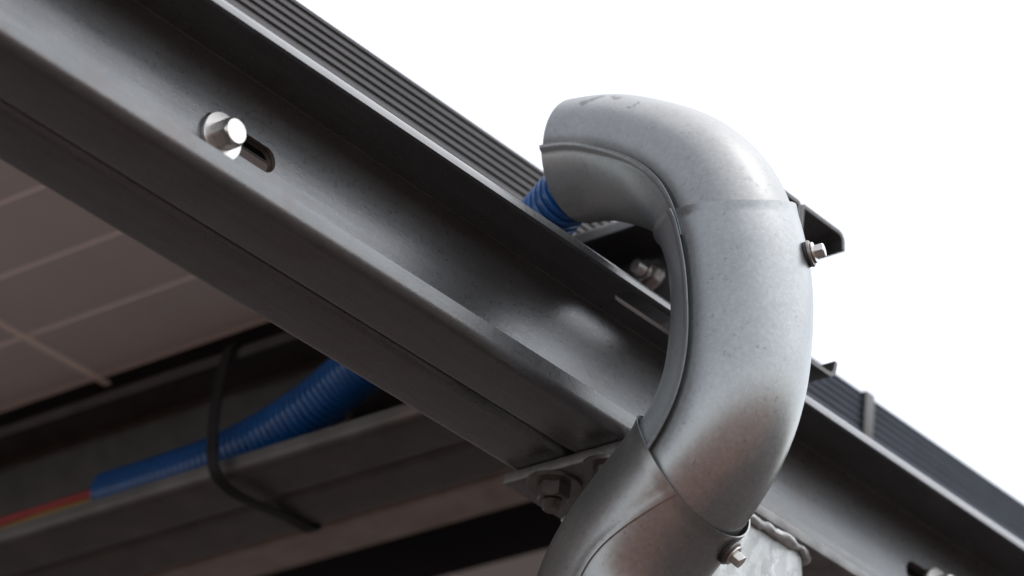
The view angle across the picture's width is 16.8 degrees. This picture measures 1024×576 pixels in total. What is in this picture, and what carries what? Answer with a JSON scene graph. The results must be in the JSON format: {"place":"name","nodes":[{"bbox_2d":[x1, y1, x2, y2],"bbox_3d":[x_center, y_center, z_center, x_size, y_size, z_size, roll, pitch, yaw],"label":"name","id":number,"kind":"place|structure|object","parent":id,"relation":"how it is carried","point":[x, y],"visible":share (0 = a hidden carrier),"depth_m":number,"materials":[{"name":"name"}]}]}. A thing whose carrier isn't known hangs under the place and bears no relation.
{"place":"outdoors","nodes":[
{"label":"outdoors","id":0,"kind":"place"},
{"bbox_2d":[297,0,1023,502],"label":"sky","id":1,"kind":"structure","parent":0,"point":[898,123],"materials":[{"name":"white"}]},
{"label":"ground","id":2,"kind":"structure","parent":0,"visible":0},
{"bbox_2d":[503,440,870,575],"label":"support post","id":3,"kind":"object","parent":2,"relation":"on","point":[772,544],"visible":0.46,"depth_m":2.17,"materials":[{"name":"metal"}]},
{"bbox_2d":[0,0,1023,575],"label":"rafter beam","id":4,"kind":"structure","parent":3,"relation":"on","point":[354,230],"depth_m":2.03,"materials":[{"name":"black metal"}]},
{"bbox_2d":[0,189,844,575],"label":"purlin","id":5,"kind":"object","parent":4,"relation":"attached to","point":[378,447],"visible":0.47,"depth_m":2.55,"materials":[{"name":"metal"}]},
{"bbox_2d":[0,490,89,525],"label":"cable","id":6,"kind":"object","parent":5,"relation":"attached to","point":[44,507],"visible":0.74,"depth_m":2.63,"materials":[{"name":"red plastic"}]},
{"bbox_2d":[0,498,90,528],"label":"cable","id":7,"kind":"object","parent":5,"relation":"on","point":[56,509],"visible":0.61,"depth_m":2.62,"materials":[{"name":"yellow plastic"}]},
{"bbox_2d":[206,343,321,533],"bbox_3d":[-0.177,0.110,2.533,0.025,0.122,0.115,-18,-37,38],"label":"cable tie","id":8,"kind":"object","parent":5,"relation":"attached to","point":[223,483],"visible":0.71,"depth_m":2.50,"materials":[{"name":"black plastic"}]},
{"bbox_2d":[0,0,610,427],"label":"solar panel","id":9,"kind":"object","parent":5,"relation":"on","point":[90,306],"visible":0.23,"depth_m":2.53,"materials":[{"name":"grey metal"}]},
{"bbox_2d":[90,175,581,500],"bbox_3d":[-0.098,0.040,2.399,0.079,0.108,0.617,16,-27,-35],"label":"corrugated conduit","id":10,"kind":"object","parent":5,"relation":"attached to","point":[329,392],"visible":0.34,"depth_m":2.47,"materials":[{"name":"blue plastic"}]},
{"bbox_2d":[261,221,1023,575],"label":"solar panel","id":11,"kind":"object","parent":5,"relation":"on","point":[513,541],"visible":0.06,"depth_m":2.81,"materials":[{"name":"black glass"}]},
{"bbox_2d":[137,468,529,575],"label":"mounting rail","id":12,"kind":"object","parent":11,"relation":"attached to","point":[432,509],"visible":0.43,"depth_m":2.76,"materials":[{"name":"metal"}]},
{"bbox_2d":[862,390,874,438],"bbox_3d":[0.261,0.097,2.574,0.012,0.041,0.011,-18,-37,38],"label":"frame clip","id":13,"kind":"object","parent":11,"relation":"attached to","point":[868,413],"visible":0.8,"depth_m":2.57,"materials":[{"name":"metal"}]},
{"bbox_2d":[537,94,826,575],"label":"cable pipe","id":14,"kind":"object","parent":3,"relation":"attached to","point":[681,481],"visible":1,"depth_m":2.02,"materials":[{"name":"metal"}]}
]}

